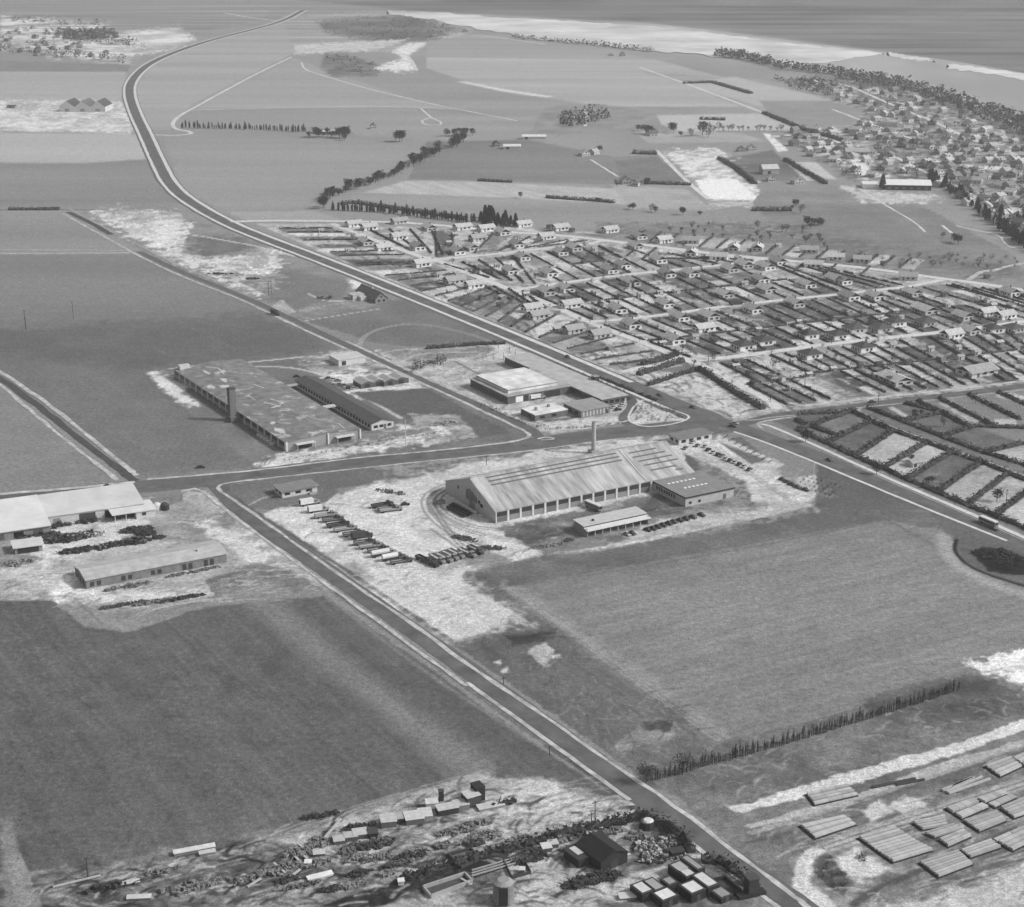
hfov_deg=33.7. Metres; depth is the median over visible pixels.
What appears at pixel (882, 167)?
villa
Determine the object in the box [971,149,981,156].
villa
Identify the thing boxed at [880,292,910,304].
hedge
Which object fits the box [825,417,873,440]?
hedge
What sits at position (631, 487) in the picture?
window
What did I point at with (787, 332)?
hedge
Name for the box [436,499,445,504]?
girder crate
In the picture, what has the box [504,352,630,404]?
works wing
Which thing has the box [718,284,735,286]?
hedge
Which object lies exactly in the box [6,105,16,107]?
yard office
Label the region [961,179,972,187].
villa
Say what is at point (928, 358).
hedge
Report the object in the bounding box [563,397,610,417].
striped pavilion
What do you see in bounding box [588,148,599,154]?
villa
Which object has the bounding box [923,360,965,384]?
hedge
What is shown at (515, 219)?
conifer tree
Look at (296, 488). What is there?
roadside bungalow
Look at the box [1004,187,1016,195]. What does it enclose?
villa
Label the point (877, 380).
hedge
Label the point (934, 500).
path
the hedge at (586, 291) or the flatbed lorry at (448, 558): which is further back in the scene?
the hedge at (586, 291)
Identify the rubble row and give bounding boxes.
[102,580,152,591]
[165,565,219,577]
[207,272,233,273]
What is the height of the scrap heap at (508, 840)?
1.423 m
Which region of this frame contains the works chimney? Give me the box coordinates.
[588,421,598,452]
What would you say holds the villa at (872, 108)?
on the ground at (252, 704)
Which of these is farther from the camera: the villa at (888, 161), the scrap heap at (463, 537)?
the villa at (888, 161)
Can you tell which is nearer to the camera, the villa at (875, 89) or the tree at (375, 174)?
the tree at (375, 174)
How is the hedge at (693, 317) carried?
on the ground at (252, 704)
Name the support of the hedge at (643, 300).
on the ground at (252, 704)
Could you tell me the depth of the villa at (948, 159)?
1684.78 m
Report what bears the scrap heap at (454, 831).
on the ground at (252, 704)
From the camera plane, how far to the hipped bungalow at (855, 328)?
1042.16 m
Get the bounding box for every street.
[230,220,1023,290]
[331,223,782,409]
[431,240,602,259]
[513,258,766,290]
[589,279,944,322]
[621,356,684,372]
[685,320,1023,361]
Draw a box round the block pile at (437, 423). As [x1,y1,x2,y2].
[429,420,457,425]
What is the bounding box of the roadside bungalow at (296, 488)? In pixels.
[272,478,319,497]
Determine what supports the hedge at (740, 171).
on the ground at (252, 704)
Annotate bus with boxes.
[584,499,601,510]
[978,515,998,526]
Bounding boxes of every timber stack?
[797,814,856,839]
[804,783,857,806]
[856,826,933,863]
[911,814,946,831]
[917,849,973,878]
[923,823,960,839]
[937,829,971,848]
[943,797,989,820]
[961,810,1007,833]
[961,838,1001,859]
[977,789,1017,809]
[983,756,1022,778]
[992,825,1023,852]
[998,796,1023,819]
[1013,752,1023,767]
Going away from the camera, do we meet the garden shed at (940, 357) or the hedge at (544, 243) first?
the garden shed at (940, 357)
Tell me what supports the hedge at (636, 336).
on the ground at (252, 704)
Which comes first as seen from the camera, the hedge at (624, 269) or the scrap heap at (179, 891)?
the scrap heap at (179, 891)
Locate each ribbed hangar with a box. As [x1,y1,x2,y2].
[59,98,79,111]
[75,98,94,111]
[90,98,112,111]
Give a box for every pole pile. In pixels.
[872,777,915,787]
[896,778,924,785]
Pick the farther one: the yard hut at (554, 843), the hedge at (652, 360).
the hedge at (652, 360)
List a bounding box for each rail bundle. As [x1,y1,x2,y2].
[472,857,514,870]
[472,860,511,873]
[472,862,515,877]
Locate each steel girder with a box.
[446,506,465,516]
[449,504,468,515]
[451,502,471,514]
[455,500,475,513]
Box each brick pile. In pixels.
[100,599,147,609]
[133,593,190,606]
[159,592,205,603]
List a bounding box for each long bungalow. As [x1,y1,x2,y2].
[344,218,362,227]
[359,221,378,230]
[374,242,393,251]
[389,230,408,239]
[390,216,408,224]
[411,257,432,267]
[442,274,466,284]
[452,222,472,230]
[463,278,485,288]
[468,232,487,241]
[476,223,495,231]
[514,219,532,227]
[519,301,543,312]
[525,308,551,319]
[536,231,556,239]
[551,222,570,231]
[557,297,583,308]
[561,322,585,334]
[586,326,612,339]
[600,224,619,233]
[653,234,673,243]
[681,235,700,243]
[691,321,716,332]
[709,251,728,259]
[799,244,818,253]
[804,258,823,267]
[826,251,844,260]
[853,254,871,262]
[898,270,918,280]
[939,326,964,339]
[955,361,999,378]
[975,305,998,316]
[992,308,1017,319]
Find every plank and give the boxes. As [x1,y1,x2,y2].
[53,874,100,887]
[247,877,261,887]
[324,818,341,836]
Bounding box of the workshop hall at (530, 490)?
[445,440,694,522]
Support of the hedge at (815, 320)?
on the ground at (252, 704)
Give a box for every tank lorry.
[370,547,396,557]
[381,552,405,561]
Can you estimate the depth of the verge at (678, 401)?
1130.97 m
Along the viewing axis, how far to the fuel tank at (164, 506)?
744.77 m
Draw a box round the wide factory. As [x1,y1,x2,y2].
[173,359,360,451]
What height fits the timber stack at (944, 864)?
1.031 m
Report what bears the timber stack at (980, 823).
on the ground at (252, 704)
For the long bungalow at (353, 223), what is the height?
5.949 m
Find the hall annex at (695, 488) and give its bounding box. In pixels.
[653,470,734,506]
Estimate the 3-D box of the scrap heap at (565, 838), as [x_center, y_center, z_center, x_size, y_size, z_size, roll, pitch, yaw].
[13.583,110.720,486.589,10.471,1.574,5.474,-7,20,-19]
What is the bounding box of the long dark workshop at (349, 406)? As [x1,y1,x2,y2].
[288,375,394,430]
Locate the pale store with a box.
[329,351,365,365]
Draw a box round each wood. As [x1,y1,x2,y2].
[51,26,118,39]
[322,14,452,40]
[326,53,377,72]
[510,34,653,51]
[557,104,610,126]
[713,46,773,64]
[769,59,1023,134]
[774,74,842,92]
[781,75,1023,228]
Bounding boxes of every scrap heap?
[79,878,144,894]
[145,864,178,876]
[158,875,230,893]
[171,885,194,896]
[230,869,282,885]
[254,860,301,874]
[280,845,312,860]
[301,809,339,820]
[306,834,333,848]
[341,821,375,830]
[376,488,405,494]
[394,851,423,859]
[411,847,430,855]
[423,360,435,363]
[433,825,479,836]
[451,534,478,541]
[453,831,501,845]
[458,817,494,827]
[477,545,505,550]
[485,835,535,849]
[491,796,516,805]
[518,846,548,862]
[529,541,562,548]
[548,834,576,843]
[559,875,589,889]
[576,829,601,836]
[576,868,623,885]
[601,826,627,834]
[624,829,647,840]
[632,835,672,854]
[637,847,685,863]
[660,833,680,845]
[855,851,866,860]
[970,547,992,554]
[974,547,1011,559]
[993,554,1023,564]
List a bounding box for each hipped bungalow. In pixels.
[730,338,757,351]
[750,333,775,345]
[796,327,819,339]
[796,347,823,359]
[825,328,850,339]
[840,321,867,333]
[851,339,877,352]
[868,321,893,333]
[882,315,907,326]
[913,315,937,326]
[982,322,1005,333]
[1001,321,1023,332]
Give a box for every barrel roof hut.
[353,376,372,388]
[366,375,383,386]
[378,374,397,385]
[389,372,408,384]
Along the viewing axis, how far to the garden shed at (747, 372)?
950.20 m
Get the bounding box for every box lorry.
[111,513,132,519]
[270,308,279,315]
[299,497,319,506]
[307,504,328,513]
[350,530,372,539]
[530,393,545,399]
[729,300,742,305]
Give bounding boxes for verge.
[6,420,719,494]
[122,10,723,420]
[220,497,818,906]
[714,417,1023,552]
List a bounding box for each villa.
[370,122,376,128]
[492,140,500,146]
[577,149,589,155]
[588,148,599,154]
[619,176,631,184]
[631,177,643,185]
[648,129,657,135]
[736,145,745,151]
[746,143,756,150]
[766,173,775,181]
[788,138,799,145]
[789,176,804,184]
[790,125,799,132]
[793,133,803,138]
[803,132,811,138]
[803,145,813,151]
[805,150,815,156]
[811,124,821,130]
[812,133,820,138]
[814,140,825,146]
[821,81,829,86]
[821,145,831,152]
[824,138,833,145]
[826,129,836,134]
[828,154,840,162]
[829,85,838,91]
[830,150,840,155]
[832,145,843,152]
[835,89,842,94]
[835,95,841,100]
[841,138,851,143]
[843,143,853,147]
[843,154,851,158]
[844,126,855,132]
[845,93,852,97]
[849,129,857,135]
[849,151,859,158]
[849,165,860,172]
[852,99,860,103]
[853,125,862,131]
[854,132,864,139]
[856,119,863,125]
[859,84,868,88]
[861,154,870,162]
[863,96,873,101]
[865,120,872,126]
[866,170,878,177]
[867,105,875,110]
[870,115,881,120]
[870,127,880,133]
[871,86,879,91]
[873,100,882,105]
[873,142,883,148]
[876,163,886,170]
[877,147,889,153]
[878,153,888,159]
[879,89,888,94]
[879,109,888,115]
[881,136,891,142]
[882,157,893,164]
[884,126,895,131]
[884,150,894,156]
[887,111,894,116]
[888,96,896,100]
[890,86,898,91]
[894,103,905,109]
[894,133,902,138]
[896,140,907,147]
[896,166,905,173]
[897,91,906,96]
[898,137,906,142]
[899,110,910,114]
[902,115,914,121]
[902,155,914,163]
[903,124,912,131]
[904,101,913,106]
[905,166,915,173]
[906,152,917,157]
[909,92,918,97]
[909,105,918,110]
[910,130,918,135]
[910,143,917,149]
[913,114,920,121]
[913,138,922,144]
[914,95,921,100]
[918,127,928,132]
[919,160,927,168]
[920,99,928,105]
[920,123,929,128]
[920,138,929,144]
[921,157,932,161]
[924,142,935,148]
[926,160,936,167]
[928,118,937,125]
[928,164,939,169]
[930,101,938,104]
[932,113,944,118]
[932,179,942,186]
[933,147,946,154]
[934,167,945,175]
[936,128,942,132]
[936,140,947,145]
[937,106,946,112]
[940,152,952,157]
[941,102,950,107]
[941,136,951,142]
[941,155,954,163]
[942,132,951,137]
[943,129,954,133]
[943,162,956,168]
[945,167,955,174]
[948,171,962,179]
[952,142,960,149]
[954,139,963,145]
[954,152,962,157]
[954,156,961,163]
[955,190,969,198]
[956,164,968,170]
[958,107,968,113]
[958,112,966,118]
[959,132,970,138]
[959,147,970,153]
[959,153,965,160]
[959,175,970,182]
[960,120,972,126]
[960,169,971,176]
[960,196,974,205]
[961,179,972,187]
[963,139,974,146]
[965,126,971,132]
[967,118,976,123]
[968,185,978,192]
[969,167,978,175]
[970,134,980,139]
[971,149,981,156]
[972,175,983,183]
[973,163,984,169]
[976,172,987,180]
[976,193,990,201]
[978,125,987,132]
[979,137,989,143]
[980,132,988,138]
[980,199,991,206]
[982,156,994,162]
[984,145,996,151]
[985,125,992,130]
[985,141,998,148]
[985,172,992,178]
[987,150,996,156]
[990,196,1003,203]
[991,159,1002,165]
[992,172,1003,179]
[992,191,1006,198]
[993,200,1007,207]
[994,156,1006,162]
[994,180,1003,188]
[994,209,1008,218]
[995,131,1005,137]
[995,205,1011,211]
[998,135,1007,140]
[999,123,1008,128]
[999,146,1010,153]
[999,166,1011,173]
[1003,180,1016,188]
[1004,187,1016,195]
[1005,122,1014,127]
[1006,169,1017,177]
[1006,207,1012,216]
[1009,137,1019,143]
[1009,155,1020,162]
[1010,161,1022,167]
[1011,143,1020,151]
[1011,210,1022,219]
[1012,216,1023,227]
[1013,198,1020,204]
[1015,157,1023,164]
[1015,169,1023,176]
[1018,150,1023,157]
[1019,198,1023,207]
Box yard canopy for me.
[10,536,43,554]
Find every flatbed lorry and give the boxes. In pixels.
[314,510,337,518]
[322,514,343,522]
[326,519,349,528]
[333,523,357,532]
[342,528,360,537]
[353,537,375,545]
[358,540,383,549]
[367,544,388,551]
[371,500,393,508]
[377,503,395,509]
[379,504,402,512]
[389,555,412,564]
[415,554,431,564]
[420,556,439,567]
[428,553,445,564]
[435,551,453,562]
[440,549,458,560]
[447,548,464,559]
[457,547,476,558]
[466,544,483,554]
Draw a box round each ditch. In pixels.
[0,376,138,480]
[66,212,111,234]
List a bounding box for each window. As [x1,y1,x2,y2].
[14,531,23,537]
[33,529,42,533]
[497,511,506,516]
[509,508,518,514]
[522,506,530,511]
[534,503,543,509]
[544,389,559,397]
[546,501,555,506]
[558,498,567,504]
[571,496,579,501]
[582,494,591,499]
[594,491,603,496]
[606,489,614,494]
[618,486,626,492]
[629,484,637,489]
[641,482,649,487]
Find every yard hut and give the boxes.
[343,831,357,841]
[351,827,367,838]
[367,827,378,838]
[379,813,396,828]
[395,812,404,823]
[403,809,424,825]
[417,807,432,821]
[425,797,438,808]
[435,801,459,816]
[438,788,443,801]
[451,798,469,810]
[460,788,480,807]
[470,780,485,800]
[540,841,552,851]
[547,838,558,848]
[668,846,684,856]
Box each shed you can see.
[73,540,227,588]
[108,499,156,521]
[332,834,344,844]
[379,260,386,264]
[435,272,442,277]
[446,289,453,293]
[472,268,479,273]
[496,302,503,306]
[497,294,506,299]
[521,291,529,296]
[553,326,561,331]
[573,506,650,536]
[590,289,599,293]
[591,246,597,250]
[599,309,605,314]
[606,344,613,350]
[615,294,623,299]
[630,880,653,902]
[637,292,644,296]
[642,877,665,891]
[651,886,678,906]
[658,340,667,344]
[660,875,678,891]
[668,860,691,881]
[672,288,680,293]
[678,879,705,903]
[679,854,705,872]
[679,867,695,882]
[690,334,698,339]
[691,871,719,897]
[695,292,703,297]
[708,284,715,288]
[711,886,732,903]
[731,363,740,368]
[738,326,745,331]
[739,280,748,284]
[744,370,753,375]
[749,379,759,385]
[754,326,762,331]
[771,367,779,373]
[778,375,785,381]
[787,384,796,390]
[789,357,796,362]
[795,319,801,323]
[805,371,813,376]
[829,316,836,321]
[829,365,837,371]
[834,268,843,271]
[839,358,849,364]
[843,309,852,314]
[856,363,864,368]
[870,303,877,308]
[871,371,880,377]
[875,360,882,366]
[880,260,887,264]
[888,342,897,347]
[890,294,899,299]
[890,308,899,312]
[903,359,912,364]
[906,458,924,467]
[926,345,935,351]
[927,369,935,374]
[936,354,946,360]
[940,291,948,296]
[954,344,962,349]
[955,354,964,359]
[966,285,972,290]
[971,349,981,355]
[983,274,990,278]
[983,297,990,302]
[988,302,997,306]
[995,339,1004,345]
[1006,302,1016,306]
[1017,358,1023,363]
[1018,336,1023,341]
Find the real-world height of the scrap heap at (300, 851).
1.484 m
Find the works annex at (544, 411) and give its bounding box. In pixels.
[521,402,567,420]
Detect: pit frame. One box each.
[422,871,472,898]
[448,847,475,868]
[503,852,530,878]
[713,875,741,895]
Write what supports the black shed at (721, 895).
on the ground at (252, 704)
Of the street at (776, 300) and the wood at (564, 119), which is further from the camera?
the wood at (564, 119)
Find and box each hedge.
[8,206,59,209]
[279,226,332,228]
[288,230,342,232]
[305,237,357,239]
[331,250,393,251]
[339,253,403,255]
[340,199,354,204]
[353,199,400,209]
[356,260,410,263]
[361,263,411,264]
[370,228,407,248]
[385,268,445,275]
[398,272,454,280]
[399,206,465,219]
[399,832,547,882]
[410,228,432,252]
[410,279,442,285]
[423,283,454,290]
[426,341,477,348]
[431,230,443,254]
[434,230,437,256]
[435,286,465,295]
[443,263,464,270]
[448,286,490,300]
[461,289,498,305]
[462,261,479,269]
[473,293,508,311]
[474,232,492,252]
[477,178,511,182]
[478,258,494,268]
[478,340,505,344]
[482,270,500,278]
[485,285,511,299]
[485,296,517,316]
[493,285,522,301]
[496,270,512,280]
[497,299,526,321]
[499,236,530,250]
[508,287,531,302]
[510,314,526,326]
[512,239,542,249]
[513,255,523,268]
[522,290,546,307]
[524,238,568,247]
[524,269,535,283]
[524,313,558,332]
[529,291,557,304]
[530,253,553,265]
[537,240,586,246]
[538,320,576,337]
[544,818,598,838]
[546,194,595,201]
[547,251,570,263]
[553,327,596,342]
[556,267,578,278]
[567,307,592,319]
[567,335,614,348]
[568,291,587,300]
[571,284,602,298]
[572,265,596,276]
[581,305,606,317]
[581,342,634,353]
[583,246,604,259]
[586,282,615,296]
[591,302,622,316]
[595,350,652,359]
[596,807,643,829]
[597,198,615,202]
[598,244,621,257]
[599,375,658,400]
[601,279,631,294]
[604,324,644,339]
[606,300,637,314]
[607,260,630,272]
[609,357,671,364]
[616,277,646,293]
[620,322,659,337]
[621,298,651,313]
[624,258,646,270]
[632,149,657,154]
[633,276,664,291]
[635,296,666,311]
[636,357,684,375]
[637,320,667,332]
[640,356,658,365]
[641,258,660,266]
[641,808,663,823]
[643,247,656,258]
[644,181,690,184]
[646,366,697,385]
[647,337,661,340]
[650,340,690,356]
[653,318,691,334]
[656,349,679,361]
[658,815,685,835]
[667,293,698,307]
[668,252,690,257]
[668,261,682,266]
[668,316,707,332]
[675,276,698,287]
[678,259,700,265]
[678,830,696,852]
[682,80,712,83]
[684,291,715,305]
[685,313,721,330]
[686,339,720,353]
[694,257,717,263]
[695,276,713,283]
[696,363,737,392]
[699,116,725,119]
[699,337,736,352]
[701,851,717,863]
[702,269,733,283]
[702,289,728,301]
[709,330,725,333]
[711,80,752,93]
[711,334,750,350]
[715,852,738,871]
[716,156,735,168]
[716,310,754,326]
[717,320,737,328]
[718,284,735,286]
[719,360,757,380]
[720,287,751,301]
[727,332,766,349]
[730,861,760,886]
[731,387,766,409]
[732,359,771,379]
[733,165,757,183]
[737,285,768,299]
[743,330,781,347]
[745,359,785,376]
[749,384,787,404]
[751,206,792,210]
[761,110,804,127]
[761,311,786,323]
[763,329,796,345]
[763,383,801,402]
[764,305,797,319]
[770,277,786,281]
[770,354,806,371]
[770,354,809,371]
[771,263,798,275]
[771,281,803,295]
[773,263,838,291]
[775,326,812,343]
[776,381,815,400]
[779,303,817,319]
[782,244,794,254]
[782,264,851,289]
[783,157,811,174]
[784,352,821,369]
[788,279,821,293]
[790,324,829,341]
[791,379,830,398]
[792,417,836,434]
[796,426,824,442]
[797,406,857,428]
[798,407,854,414]
[800,127,845,140]
[802,265,876,287]
[805,304,831,316]
[806,322,844,340]
[807,318,820,322]
[808,172,827,183]
[811,299,848,315]
[814,358,832,365]
[815,248,828,258]
[815,349,850,366]
[818,267,889,286]
[822,321,860,338]
[823,263,836,274]
[823,266,902,284]
[823,439,855,455]
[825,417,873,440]
[827,297,864,313]
[827,347,862,362]
[838,319,876,336]
[839,369,885,392]
[842,345,874,363]
[852,314,867,317]
[852,409,890,427]
[852,428,895,454]
[853,300,880,312]
[853,453,883,468]
[854,317,891,334]
[854,368,899,391]
[860,297,889,309]
[866,404,902,421]
[867,366,912,389]
[869,315,907,332]
[870,342,904,360]
[870,351,891,362]
[871,418,894,428]
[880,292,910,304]
[881,298,906,309]
[881,365,926,388]
[881,438,928,466]
[882,464,908,478]
[885,313,923,330]
[885,339,919,359]
[888,289,932,305]
[893,427,925,441]
[895,364,938,387]
[898,313,938,329]
[899,337,932,357]
[900,288,943,303]
[901,418,942,436]
[902,408,941,419]
[903,401,948,412]
[904,476,937,491]
[906,447,954,477]
[911,311,951,327]
[911,364,952,385]
[916,398,970,425]
[920,357,935,360]
[923,286,971,301]
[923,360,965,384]
[927,440,952,450]
[928,335,960,353]
[928,336,959,353]
[934,489,965,504]
[935,313,960,323]
[936,458,983,489]
[937,359,978,383]
[937,396,996,424]
[938,307,982,323]
[941,433,984,452]
[942,422,976,435]
[946,284,997,298]
[950,338,971,352]
[951,283,1023,306]
[951,305,996,321]
[953,448,980,460]
[963,336,987,350]
[965,356,1005,380]
[965,500,995,516]
[966,284,1023,303]
[966,468,1012,504]
[967,391,1021,419]
[976,334,1001,349]
[976,422,1023,428]
[977,302,1023,317]
[978,354,1018,378]
[981,286,1023,299]
[981,458,1008,471]
[982,448,1023,464]
[985,439,1023,451]
[990,301,1023,311]
[991,332,1015,347]
[991,353,1023,373]
[993,511,1023,528]
[994,488,1023,512]
[996,390,1023,404]
[1005,330,1023,343]
[1005,352,1023,363]
[1006,470,1023,480]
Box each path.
[0,481,134,494]
[62,213,530,479]
[68,208,230,286]
[123,10,665,407]
[133,10,633,381]
[194,489,467,685]
[216,438,802,900]
[345,341,627,429]
[465,682,630,800]
[627,400,689,426]
[692,841,780,906]
[731,403,785,417]
[734,431,1007,540]
[741,389,1023,419]
[757,416,795,427]
[761,424,1023,538]
[789,380,1023,405]
[798,900,810,906]
[853,465,1023,539]
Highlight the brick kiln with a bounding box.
[735,872,766,900]
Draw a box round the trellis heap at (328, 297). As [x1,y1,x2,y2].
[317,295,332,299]
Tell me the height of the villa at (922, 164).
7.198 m
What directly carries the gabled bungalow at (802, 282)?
on the ground at (252, 704)
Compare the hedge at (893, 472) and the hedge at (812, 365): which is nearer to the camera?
the hedge at (893, 472)
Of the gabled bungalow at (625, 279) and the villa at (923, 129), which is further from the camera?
the villa at (923, 129)
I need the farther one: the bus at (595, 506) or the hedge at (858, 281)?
the hedge at (858, 281)
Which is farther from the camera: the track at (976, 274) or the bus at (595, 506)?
the track at (976, 274)
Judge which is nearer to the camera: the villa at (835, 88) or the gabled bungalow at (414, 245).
the gabled bungalow at (414, 245)
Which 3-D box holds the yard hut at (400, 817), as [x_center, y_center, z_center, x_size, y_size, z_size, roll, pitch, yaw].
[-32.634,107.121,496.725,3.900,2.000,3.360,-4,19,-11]
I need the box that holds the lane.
[859,411,1023,475]
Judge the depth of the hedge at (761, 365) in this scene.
969.56 m
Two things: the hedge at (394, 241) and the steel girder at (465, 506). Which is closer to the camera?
the steel girder at (465, 506)
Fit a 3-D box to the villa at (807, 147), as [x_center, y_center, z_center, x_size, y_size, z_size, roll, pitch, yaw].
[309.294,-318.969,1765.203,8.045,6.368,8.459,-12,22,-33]
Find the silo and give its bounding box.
[492,876,514,906]
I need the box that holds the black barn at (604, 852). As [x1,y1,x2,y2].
[575,831,628,870]
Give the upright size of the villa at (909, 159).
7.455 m
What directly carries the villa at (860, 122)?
on the ground at (252, 704)
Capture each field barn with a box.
[503,144,520,148]
[522,134,545,138]
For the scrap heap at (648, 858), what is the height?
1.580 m
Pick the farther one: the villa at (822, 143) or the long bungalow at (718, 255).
the villa at (822, 143)
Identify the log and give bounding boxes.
[942,776,974,790]
[946,775,982,792]
[948,777,990,793]
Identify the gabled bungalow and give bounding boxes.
[357,236,373,245]
[408,240,425,250]
[420,222,436,231]
[447,245,465,255]
[462,241,478,251]
[493,226,510,235]
[501,264,518,274]
[508,238,524,247]
[513,251,530,260]
[535,284,555,296]
[538,266,558,277]
[551,246,568,255]
[554,282,576,292]
[564,241,583,251]
[599,263,618,273]
[606,301,627,313]
[613,259,631,268]
[620,275,640,286]
[620,316,641,329]
[626,240,643,249]
[629,230,647,239]
[648,253,668,263]
[653,296,674,308]
[657,266,676,278]
[661,331,686,344]
[668,309,689,321]
[680,266,699,277]
[685,246,698,256]
[696,308,720,321]
[712,287,735,298]
[719,262,738,272]
[727,241,740,251]
[733,258,754,268]
[742,301,763,314]
[749,272,769,282]
[751,241,763,251]
[754,260,775,270]
[755,282,776,293]
[768,255,786,265]
[783,296,806,308]
[794,277,816,288]
[824,272,840,282]
[836,274,853,285]
[836,289,861,301]
[863,289,884,300]
[876,369,915,386]
[901,286,922,296]
[909,301,939,314]
[950,308,973,320]
[956,322,980,335]
[998,285,1021,296]
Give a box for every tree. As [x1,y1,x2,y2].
[314,129,322,137]
[316,196,329,204]
[324,188,335,195]
[335,128,341,137]
[338,126,350,138]
[343,178,352,190]
[352,178,360,186]
[372,172,379,182]
[395,130,405,141]
[396,160,405,169]
[406,152,418,166]
[415,153,422,160]
[420,146,429,153]
[430,147,437,153]
[432,140,441,148]
[448,137,455,145]
[452,133,462,145]
[478,211,482,220]
[482,205,487,214]
[483,215,487,223]
[488,208,494,221]
[496,212,500,223]
[500,213,506,226]
[504,210,507,221]
[512,213,517,226]
[636,759,655,780]
[641,764,655,781]
[670,123,677,132]
[672,751,695,774]
[679,206,685,214]
[695,121,710,135]
[709,348,717,357]
[791,199,798,206]
[798,429,813,441]
[803,216,810,223]
[810,218,816,225]
[871,461,882,473]
[879,173,885,188]
[928,169,934,180]
[934,170,937,179]
[940,416,948,423]
[943,175,947,186]
[954,234,962,243]
[974,197,979,208]
[984,208,990,220]
[991,487,1003,501]
[996,211,1002,223]
[997,218,1002,230]
[998,204,1004,214]
[1002,218,1009,233]
[1018,230,1023,244]
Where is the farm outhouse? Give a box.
[348,292,364,299]
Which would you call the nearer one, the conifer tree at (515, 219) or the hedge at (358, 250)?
the hedge at (358, 250)
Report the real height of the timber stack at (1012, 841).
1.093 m
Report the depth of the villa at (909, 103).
2130.42 m
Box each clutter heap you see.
[274,874,300,885]
[282,879,320,890]
[298,856,331,868]
[317,882,341,892]
[337,878,368,890]
[339,846,357,856]
[341,839,372,848]
[346,867,373,877]
[348,851,368,861]
[355,842,374,851]
[361,852,393,863]
[364,839,393,850]
[368,851,386,859]
[371,835,395,843]
[377,868,396,876]
[380,860,408,869]
[391,857,413,866]
[400,847,421,854]
[408,849,430,856]
[432,839,451,850]
[462,838,485,846]
[467,830,492,837]
[468,827,503,839]
[505,854,531,862]
[507,832,531,839]
[512,856,528,865]
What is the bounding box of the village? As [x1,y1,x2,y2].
[0,16,144,62]
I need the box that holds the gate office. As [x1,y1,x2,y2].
[667,427,713,444]
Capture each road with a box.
[0,420,715,498]
[126,10,714,420]
[137,251,544,438]
[204,481,802,906]
[618,390,683,430]
[707,418,1023,549]
[737,383,1023,426]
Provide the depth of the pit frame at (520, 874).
470.00 m
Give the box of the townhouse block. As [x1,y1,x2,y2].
[844,148,869,158]
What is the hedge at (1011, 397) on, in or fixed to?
on the ground at (252, 704)
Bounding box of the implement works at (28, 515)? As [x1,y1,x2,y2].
[0,482,144,540]
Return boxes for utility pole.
[467,829,472,853]
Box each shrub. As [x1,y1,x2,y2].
[414,358,426,368]
[433,353,450,364]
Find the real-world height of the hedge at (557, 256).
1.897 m
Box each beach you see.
[387,10,882,63]
[428,12,1023,115]
[885,52,934,61]
[947,64,1023,79]
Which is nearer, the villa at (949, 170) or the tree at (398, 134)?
the villa at (949, 170)
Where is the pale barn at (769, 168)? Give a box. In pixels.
[759,164,779,173]
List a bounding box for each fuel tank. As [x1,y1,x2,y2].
[153,502,160,510]
[161,502,168,510]
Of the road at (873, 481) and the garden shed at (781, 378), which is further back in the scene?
the garden shed at (781, 378)
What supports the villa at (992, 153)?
on the ground at (252, 704)
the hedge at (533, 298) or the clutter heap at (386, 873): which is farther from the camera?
the hedge at (533, 298)
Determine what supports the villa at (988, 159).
on the ground at (252, 704)
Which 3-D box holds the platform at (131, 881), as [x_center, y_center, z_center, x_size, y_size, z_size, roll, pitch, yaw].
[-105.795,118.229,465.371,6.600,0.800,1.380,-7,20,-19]
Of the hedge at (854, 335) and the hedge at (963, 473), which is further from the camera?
the hedge at (854, 335)
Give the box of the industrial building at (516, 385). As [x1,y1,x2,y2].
[469,367,572,403]
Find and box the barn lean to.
[562,844,589,868]
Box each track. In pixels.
[0,252,136,253]
[0,370,139,475]
[0,383,118,479]
[2,129,118,133]
[156,57,291,135]
[206,106,450,109]
[300,62,516,120]
[391,49,416,67]
[420,108,441,124]
[432,35,542,43]
[589,159,618,176]
[639,67,993,207]
[656,150,709,198]
[829,81,1017,155]
[831,109,938,146]
[853,185,925,231]
[956,225,1020,248]
[966,270,990,279]
[991,262,1023,271]
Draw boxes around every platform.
[121,878,139,884]
[126,893,151,900]
[173,842,215,856]
[198,848,215,856]
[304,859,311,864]
[306,870,333,880]
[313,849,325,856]
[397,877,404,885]
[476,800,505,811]
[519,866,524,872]
[618,891,636,900]
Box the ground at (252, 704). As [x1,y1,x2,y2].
[0,0,1023,906]
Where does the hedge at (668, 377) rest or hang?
on the ground at (252, 704)
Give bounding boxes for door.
[79,512,95,519]
[105,510,110,517]
[469,500,474,509]
[497,516,505,521]
[510,513,518,519]
[516,396,522,402]
[522,511,530,516]
[534,508,542,514]
[547,506,555,511]
[559,503,567,509]
[571,501,579,506]
[584,858,588,865]
[594,496,602,501]
[606,494,614,499]
[611,858,617,867]
[618,491,626,497]
[629,489,637,494]
[641,487,649,492]
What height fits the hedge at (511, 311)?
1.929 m
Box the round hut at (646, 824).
[639,817,654,831]
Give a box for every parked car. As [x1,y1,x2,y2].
[564,537,573,541]
[664,520,673,524]
[688,514,697,518]
[989,526,998,530]
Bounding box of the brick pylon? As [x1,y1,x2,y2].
[591,374,598,381]
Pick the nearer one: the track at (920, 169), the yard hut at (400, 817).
the yard hut at (400, 817)

